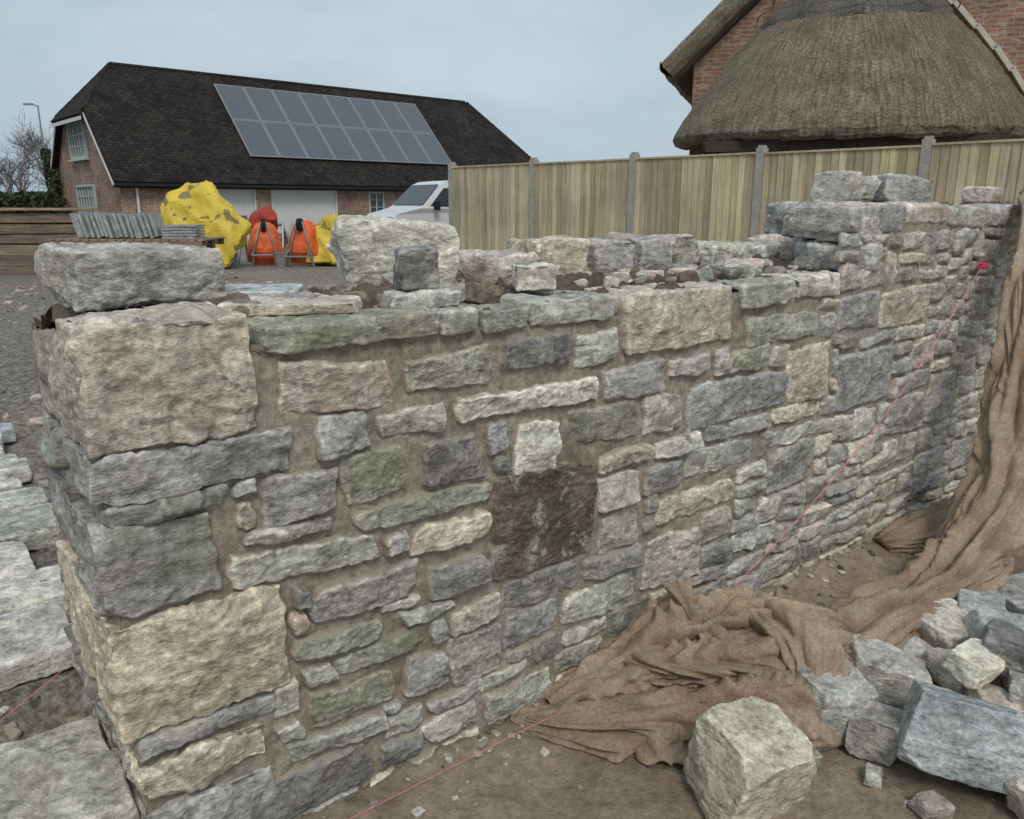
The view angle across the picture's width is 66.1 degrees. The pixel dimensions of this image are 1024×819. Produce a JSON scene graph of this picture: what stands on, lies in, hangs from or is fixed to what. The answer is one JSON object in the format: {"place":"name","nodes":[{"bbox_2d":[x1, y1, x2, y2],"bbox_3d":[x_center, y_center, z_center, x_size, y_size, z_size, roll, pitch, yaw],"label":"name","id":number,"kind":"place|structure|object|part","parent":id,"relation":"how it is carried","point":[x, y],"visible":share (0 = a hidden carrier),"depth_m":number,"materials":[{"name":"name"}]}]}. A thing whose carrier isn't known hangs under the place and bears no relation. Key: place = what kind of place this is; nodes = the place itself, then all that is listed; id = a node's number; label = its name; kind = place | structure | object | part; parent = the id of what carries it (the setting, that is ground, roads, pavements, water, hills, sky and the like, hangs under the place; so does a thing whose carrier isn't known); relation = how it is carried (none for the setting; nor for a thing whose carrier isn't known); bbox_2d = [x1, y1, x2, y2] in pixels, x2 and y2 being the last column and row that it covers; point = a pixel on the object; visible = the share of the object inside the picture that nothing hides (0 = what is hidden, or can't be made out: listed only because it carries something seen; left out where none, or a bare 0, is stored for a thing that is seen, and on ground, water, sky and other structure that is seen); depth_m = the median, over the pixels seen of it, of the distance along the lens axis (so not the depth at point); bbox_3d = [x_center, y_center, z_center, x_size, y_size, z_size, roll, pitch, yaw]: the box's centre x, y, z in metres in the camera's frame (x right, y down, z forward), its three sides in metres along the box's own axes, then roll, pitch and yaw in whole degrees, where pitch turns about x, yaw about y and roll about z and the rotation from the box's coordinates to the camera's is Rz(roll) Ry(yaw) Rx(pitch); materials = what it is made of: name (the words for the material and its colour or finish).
{"place":"outdoors","nodes":[
{"label":"outdoors","id":0,"kind":"place"},
{"bbox_2d":[0,0,721,191],"label":"sky","id":1,"kind":"structure","parent":0,"point":[564,80],"materials":[{"name":"grey"}]},
{"bbox_2d":[0,212,1023,818],"bbox_3d":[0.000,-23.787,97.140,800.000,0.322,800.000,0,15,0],"label":"ground","id":2,"kind":"structure","parent":0,"point":[632,788],"depth_m":2.21,"materials":[{"name":"brown soil"}]},
{"bbox_2d":[0,124,51,194],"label":"bare tree","id":3,"kind":"object","parent":2,"relation":"on","point":[10,192],"visible":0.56,"depth_m":40.88,"materials":[{"name":"brown plant"}]},
{"bbox_2d":[0,109,53,193],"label":"bare tree","id":4,"kind":"object","parent":2,"relation":"on","point":[20,181],"visible":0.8,"depth_m":39.12,"materials":[{"name":"brown plant"}]},
{"bbox_2d":[4,121,50,188],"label":"bare tree","id":5,"kind":"object","parent":2,"relation":"on","point":[40,171],"visible":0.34,"depth_m":42.93,"materials":[{"name":"brown plant"}]},
{"bbox_2d":[0,189,63,243],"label":"ivy hedge","id":6,"kind":"object","parent":2,"relation":"on","point":[27,199],"visible":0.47,"depth_m":24.95,"materials":[{"name":"green plant"}]},
{"bbox_2d":[23,103,43,146],"bbox_3d":[-23.213,-11.863,38.762,0.724,6.020,0.140,0,15,0],"label":"lamp post","id":7,"kind":"object","parent":2,"relation":"on","point":[37,106],"visible":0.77,"depth_m":38.14,"materials":[{"name":"grey metal"}]},
{"bbox_2d":[0,208,107,273],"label":"timber sleeper stack","id":8,"kind":"object","parent":2,"relation":"on","point":[15,233],"visible":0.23,"depth_m":14.72,"materials":[{"name":"brown wood"}]},
{"bbox_2d":[0,423,139,818],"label":"rough stone blocks","id":9,"kind":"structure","parent":2,"relation":"on","point":[73,770],"depth_m":2.21,"materials":[{"name":"grey stone"}]},
{"bbox_2d":[33,325,147,811],"bbox_3d":[-1.021,0.503,1.929,0.023,1.361,0.663,-11,18,-37],"label":"mortar end","id":10,"kind":"object","parent":2,"relation":"on","point":[141,797],"visible":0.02,"depth_m":1.82,"materials":[{"name":"concrete"}]},
{"bbox_2d":[43,237,225,247],"bbox_3d":[-6.135,-2.445,13.003,2.530,0.751,1.000,0,15,0],"label":"pallet stack","id":11,"kind":"object","parent":2,"relation":"on","point":[209,242],"visible":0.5,"depth_m":12.44,"materials":[{"name":"brown wood"}]},
{"bbox_2d":[69,212,205,238],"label":"stacked grey slabs","id":12,"kind":"structure","parent":11,"relation":"on","point":[116,225],"depth_m":12.62,"materials":[{"name":"grey stone"}]},
{"bbox_2d":[225,253,237,268],"bbox_3d":[-5.850,-3.082,16.350,0.338,0.300,0.338,0,15,0],"label":"builders bucket","id":13,"kind":"object","parent":2,"relation":"on","point":[233,265],"visible":0.49,"depth_m":16.28,"materials":[{"name":"grey plastic"}]},
{"bbox_2d":[159,180,337,268],"bbox_3d":[-5.332,-3.834,16.439,3.824,1.830,1.080,-3,15,-10],"label":"yellow tarpaulin","id":14,"kind":"object","parent":2,"relation":"on","point":[211,209],"visible":0.52,"depth_m":15.97,"materials":[{"name":"yellow plastic"}]},
{"bbox_2d":[237,207,287,264],"bbox_3d":[-5.603,-3.884,17.589,1.144,1.247,0.746,0,15,0],"label":"cement mixer","id":15,"kind":"object","parent":2,"relation":"on","point":[268,214],"visible":0.52,"depth_m":17.29,"materials":[{"name":"red metal"}]},
{"bbox_2d":[247,219,283,266],"bbox_3d":[-5.313,-3.515,16.915,0.789,1.126,0.700,-4,15,-14],"label":"wheelbarrow","id":16,"kind":"object","parent":2,"relation":"on","point":[264,242],"visible":0.94,"depth_m":16.92,"materials":[{"name":"orange plastic"}]},
{"bbox_2d":[273,252,288,266],"bbox_3d":[-4.900,-3.183,16.738,0.338,0.300,0.338,0,15,0],"label":"builders bucket","id":17,"kind":"object","parent":2,"relation":"on","point":[280,260],"visible":0.95,"depth_m":16.63,"materials":[{"name":"grey plastic"}]},
{"bbox_2d":[278,221,295,262],"bbox_3d":[-4.902,-3.831,18.102,1.265,0.992,0.703,0,15,0],"label":"cement bag stack","id":18,"kind":"object","parent":2,"relation":"on","point":[288,231],"visible":0.11,"depth_m":17.80,"materials":[{"name":"paper"}]},
{"bbox_2d":[48,62,531,240],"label":"brick barn","id":19,"kind":"structure","parent":2,"relation":"on","point":[132,138],"depth_m":29.64,"materials":[{"name":"ceramic"}]},
{"bbox_2d":[40,147,74,233],"bbox_3d":[-17.510,-8.316,30.370,0.427,3.508,2.486,-13,19,-40],"label":"climbing ivy","id":20,"kind":"object","parent":19,"relation":"attached to","point":[48,172],"visible":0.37,"depth_m":30.34,"materials":[{"name":"green plant"}]},
{"bbox_2d":[66,120,384,212],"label":"window frames","id":21,"kind":"structure","parent":19,"relation":"in","point":[84,156],"depth_m":28.06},
{"bbox_2d":[69,124,381,212],"bbox_3d":[-10.381,-8.872,29.511,11.215,3.225,1.985,-4,15,-16],"label":"window glass","id":22,"kind":"structure","parent":19,"relation":"in","point":[372,195],"depth_m":28.92,"materials":[{"name":"grey glass"}]},
{"bbox_2d":[217,189,337,240],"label":"garage doors","id":23,"kind":"structure","parent":19,"relation":"in","point":[289,205],"depth_m":29.64,"materials":[{"name":"white paint"}]},
{"bbox_2d":[283,218,317,266],"bbox_3d":[-4.448,-3.460,16.655,0.785,1.135,0.665,0,15,0],"label":"wheelbarrow","id":24,"kind":"object","parent":2,"relation":"on","point":[302,245],"visible":0.93,"depth_m":16.66,"materials":[{"name":"orange plastic"}]},
{"bbox_2d":[367,180,448,224],"bbox_3d":[-1.774,-5.903,23.864,5.260,1.980,2.280,-11,18,-35],"label":"van","id":25,"kind":"object","parent":2,"relation":"on","point":[427,201],"visible":0.15,"depth_m":22.53,"materials":[{"name":"paint"}]},
{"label":"windows","id":26,"kind":"part","parent":25,"relation":"part of","materials":[{"name":"grey glass"}]},
{"bbox_2d":[0,262,988,818],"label":"builders line","id":27,"kind":"object","parent":2,"relation":"on","point":[982,264],"visible":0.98,"depth_m":2.91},
{"bbox_2d":[0,272,995,818],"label":"stone chippings","id":28,"kind":"object","parent":2,"relation":"on","point":[12,732],"visible":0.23,"depth_m":2.35,"materials":[{"name":"grey stone"}]},
{"bbox_2d":[31,219,1018,815],"bbox_3d":[1.569,-0.124,3.874,6.617,1.601,0.670,-11,18,-37],"label":"mortar","id":29,"kind":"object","parent":2,"relation":"on","point":[227,535],"depth_m":2.19,"materials":[{"name":"concrete"}]},
{"bbox_2d":[31,200,1020,818],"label":"stonework","id":30,"kind":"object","parent":2,"relation":"on","point":[111,384],"visible":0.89,"depth_m":2.12,"materials":[{"name":"stone"}]},
{"bbox_2d":[217,296,361,315],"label":"stone slab","id":31,"kind":"structure","parent":30,"relation":"on","point":[270,305],"depth_m":1.85,"materials":[{"name":"grey stone"}]},
{"bbox_2d":[382,285,461,308],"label":"rough stone block","id":32,"kind":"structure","parent":30,"relation":"on","point":[443,296],"depth_m":2.02,"materials":[{"name":"grey stone"}]},
{"bbox_2d":[393,244,439,290],"bbox_3d":[-0.252,-0.371,2.070,0.118,0.123,0.109,-5,15,-19],"label":"rough stone block","id":33,"kind":"object","parent":32,"relation":"on","point":[415,267],"depth_m":2.03,"materials":[{"name":"grey stone"}]},
{"bbox_2d":[32,200,1017,352],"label":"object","id":34,"kind":"object","parent":30,"relation":"on","point":[60,311],"visible":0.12,"depth_m":2.51,"materials":[{"name":"soil"}]},
{"bbox_2d":[34,242,225,312],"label":"rough stone block","id":35,"kind":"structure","parent":34,"relation":"on","point":[82,277],"depth_m":1.87,"materials":[{"name":"grey stone"}]},
{"bbox_2d":[225,283,303,296],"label":"stone slab","id":36,"kind":"structure","parent":34,"relation":"on","point":[272,290],"depth_m":2.07,"materials":[{"name":"grey stone"}]},
{"bbox_2d":[326,215,459,286],"bbox_3d":[-0.365,-0.473,2.430,0.386,0.252,0.255,-6,16,-20],"label":"rough stone block","id":37,"kind":"object","parent":34,"relation":"on","point":[360,248],"depth_m":2.31,"materials":[{"name":"grey stone"}]},
{"bbox_2d":[202,240,822,317],"bbox_3d":[0.266,-0.565,2.741,2.733,0.296,0.589,-11,18,-36],"label":"hearting rubble","id":38,"kind":"object","parent":34,"relation":"on","point":[486,292],"visible":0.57,"depth_m":2.68,"materials":[{"name":"stone"}]},
{"bbox_2d":[456,231,793,284],"bbox_3d":[0.614,-0.623,3.179,2.005,0.191,0.365,-11,18,-35],"label":"back course","id":39,"kind":"object","parent":34,"relation":"on","point":[611,251],"visible":0.61,"depth_m":2.88,"materials":[{"name":"stone"}]},
{"bbox_2d":[511,261,559,291],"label":"rough stone block","id":40,"kind":"object","parent":30,"relation":"on","point":[530,275],"depth_m":2.29,"materials":[{"name":"grey stone"}]},
{"bbox_2d":[809,171,861,201],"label":"rough stone block","id":41,"kind":"object","parent":30,"relation":"on","point":[829,186],"depth_m":3.49,"materials":[{"name":"grey stone"}]},
{"bbox_2d":[852,175,880,200],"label":"rough stone block","id":42,"kind":"object","parent":30,"relation":"on","point":[869,186],"depth_m":3.67,"materials":[{"name":"grey stone"}]},
{"bbox_2d":[864,173,932,202],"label":"rough stone block","id":43,"kind":"object","parent":30,"relation":"on","point":[901,187],"depth_m":3.77,"materials":[{"name":"grey stone"}]},
{"bbox_2d":[961,186,1003,203],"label":"rough stone block","id":44,"kind":"object","parent":30,"relation":"on","point":[981,194],"depth_m":4.37,"materials":[{"name":"grey stone"}]},
{"bbox_2d":[448,136,1023,250],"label":"closeboard fence","id":45,"kind":"object","parent":2,"relation":"on","point":[718,197],"visible":0.51,"depth_m":10.13,"materials":[{"name":"wood"}]},
{"bbox_2d":[683,696,816,818],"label":"rough stone block","id":46,"kind":"object","parent":2,"relation":"on","point":[751,757],"depth_m":2.02,"materials":[{"name":"beige stone"}]},
{"bbox_2d":[510,184,1023,766],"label":"hessian sheet","id":47,"kind":"object","parent":2,"relation":"on","point":[648,686],"visible":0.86,"depth_m":2.57,"materials":[{"name":"brown fabric"}]},
{"bbox_2d":[795,658,878,750],"bbox_3d":[0.971,0.888,2.382,0.210,0.207,0.213,-3,15,-11],"label":"rough stone block","id":48,"kind":"object","parent":47,"relation":"on","point":[840,700],"depth_m":2.31,"materials":[{"name":"grey stone"}]},
{"bbox_2d":[813,749,822,767],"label":"rough stone block","id":49,"kind":"object","parent":2,"relation":"on","point":[818,756],"depth_m":2.23,"materials":[{"name":"grey stone"}]},
{"bbox_2d":[673,8,1023,149],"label":"porch thatch","id":50,"kind":"object","parent":2,"relation":"on","point":[937,72],"visible":0.91,"depth_m":12.46,"materials":[{"name":"brown wicker"}]},
{"bbox_2d":[758,0,953,30],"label":"porch ridge cap","id":51,"kind":"object","parent":50,"relation":"on","point":[841,8],"visible":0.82,"depth_m":12.80,"materials":[{"name":"wicker"}]},
{"bbox_2d":[757,0,960,21],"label":"hazel liggers","id":52,"kind":"object","parent":50,"relation":"on","point":[809,3],"visible":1,"depth_m":13.11,"materials":[{"name":"brown wood"}]},
{"bbox_2d":[689,0,1023,175],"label":"brick walls","id":53,"kind":"structure","parent":2,"relation":"on","point":[1001,22],"depth_m":13.37,"materials":[{"name":"red brick"}]},
{"bbox_2d":[662,0,760,98],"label":"thatch","id":54,"kind":"object","parent":53,"relation":"on","point":[721,20],"visible":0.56,"depth_m":14.50,"materials":[{"name":"brown wicker"}]},
{"bbox_2d":[659,62,691,106],"bbox_3d":[4.037,-7.225,18.104,0.311,0.362,7.303,5,15,17],"label":"eave thatch","id":55,"kind":"object","parent":54,"relation":"attached to","point":[672,81],"visible":0.66,"depth_m":15.69,"materials":[{"name":"brown wicker"}]},
{"bbox_2d":[701,126,1014,153],"bbox_3d":[5.690,-3.379,13.756,4.700,2.720,1.980,5,15,18],"label":"porch timber","id":56,"kind":"object","parent":53,"relation":"attached to","point":[713,147],"visible":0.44,"depth_m":12.72,"materials":[{"name":"brown wood"}]},
{"bbox_2d":[945,0,1023,92],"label":"lime fillet","id":57,"kind":"object","parent":53,"relation":"attached to","point":[987,39],"visible":1,"depth_m":13.26,"materials":[{"name":"grey concrete"}]},
{"bbox_2d":[863,762,882,788],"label":"rough stone block","id":58,"kind":"object","parent":2,"relation":"on","point":[873,776],"depth_m":2.16,"materials":[{"name":"grey stone"}]},
{"bbox_2d":[845,702,903,766],"bbox_3d":[1.078,0.938,2.305,0.147,0.143,0.184,12,19,38],"label":"rough stone block","id":59,"kind":"object","parent":2,"relation":"on","point":[872,734],"depth_m":2.25,"materials":[{"name":"grey stone"}]},
{"bbox_2d":[850,634,932,709],"bbox_3d":[1.202,0.859,2.527,0.267,0.200,0.201,5,15,18],"label":"rough stone block","id":60,"kind":"object","parent":2,"relation":"on","point":[890,673],"depth_m":2.45,"materials":[{"name":"grey stone"}]},
{"bbox_2d":[903,636,933,658],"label":"rough stone block","id":61,"kind":"object","parent":2,"relation":"on","point":[915,646],"depth_m":2.66,"materials":[{"name":"grey stone"}]},
{"bbox_2d":[908,790,954,818],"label":"rough stone block","id":62,"kind":"object","parent":2,"relation":"on","point":[929,804],"depth_m":2.05,"materials":[{"name":"grey stone"}]},
{"bbox_2d":[916,598,968,648],"bbox_3d":[1.548,0.789,2.786,0.262,0.156,0.214,-6,16,-21],"label":"rough stone block","id":63,"kind":"object","parent":2,"relation":"on","point":[943,627],"depth_m":2.72,"materials":[{"name":"grey stone"}]},
{"bbox_2d":[896,678,1023,793],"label":"rough stone block","id":64,"kind":"object","parent":2,"relation":"on","point":[946,733],"depth_m":2.08,"materials":[{"name":"grey stone"}]},
{"bbox_2d":[921,648,1002,694],"bbox_3d":[1.495,0.846,2.546,0.292,0.106,0.174,-3,15,-12],"label":"rough stone block","id":65,"kind":"object","parent":2,"relation":"on","point":[934,659],"depth_m":2.51,"materials":[{"name":"grey stone"}]},
{"bbox_2d":[997,572,1023,612],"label":"stone slab","id":66,"kind":"object","parent":2,"relation":"on","point":[1014,584],"depth_m":3.15,"materials":[{"name":"grey stone"}]},
{"bbox_2d":[1002,669,1023,707],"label":"rough stone block","id":67,"kind":"object","parent":2,"relation":"on","point":[1013,685],"depth_m":2.32,"materials":[{"name":"grey stone"}]},
{"bbox_2d":[964,684,1023,711],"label":"rough stone block","id":68,"kind":"object","parent":67,"relation":"on","point":[993,694],"depth_m":2.34,"materials":[{"name":"brown stone"}]},
{"bbox_2d":[942,638,1004,690],"bbox_3d":[1.421,0.778,2.413,0.162,0.100,0.121,-6,16,-22],"label":"rough stone block","id":69,"kind":"object","parent":68,"relation":"on","point":[973,663],"depth_m":2.38,"materials":[{"name":"grey stone"}]},
{"bbox_2d":[980,618,1023,677],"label":"rough stone block","id":70,"kind":"object","parent":67,"relation":"on","point":[1002,639],"depth_m":2.41,"materials":[{"name":"grey stone"}]},
{"bbox_2d":[1005,776,1023,818],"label":"rough stone block","id":71,"kind":"object","parent":2,"relation":"on","point":[1014,786],"depth_m":2.03,"materials":[{"name":"grey stone"}]},
{"bbox_2d":[1014,712,1023,717],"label":"rough stone block","id":72,"kind":"object","parent":2,"relation":"on","point":[1019,714],"depth_m":2.14,"materials":[{"name":"grey stone"}]},
{"bbox_3d":[1.859,0.818,2.819,0.448,0.058,0.325,0,15,0],"label":"stone slab","id":73,"kind":"object","parent":2,"relation":"on","visible":0},
{"bbox_2d":[954,589,1006,611],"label":"rough stone block","id":74,"kind":"object","parent":73,"relation":"on","point":[968,600],"depth_m":2.86,"materials":[{"name":"grey stone"}]},
{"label":"rough stone block","id":75,"kind":"object","parent":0,"visible":0},
{"bbox_2d":[963,607,1023,638],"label":"rough stone block","id":76,"kind":"object","parent":75,"relation":"on","point":[976,620],"depth_m":2.67,"materials":[{"name":"grey stone"}]},
{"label":"stone slab","id":77,"kind":"object","parent":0,"visible":0},
{"bbox_2d":[1003,594,1023,614],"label":"stone slab","id":78,"kind":"object","parent":77,"relation":"on","point":[1014,603],"depth_m":2.96,"materials":[{"name":"grey stone"}]}
]}

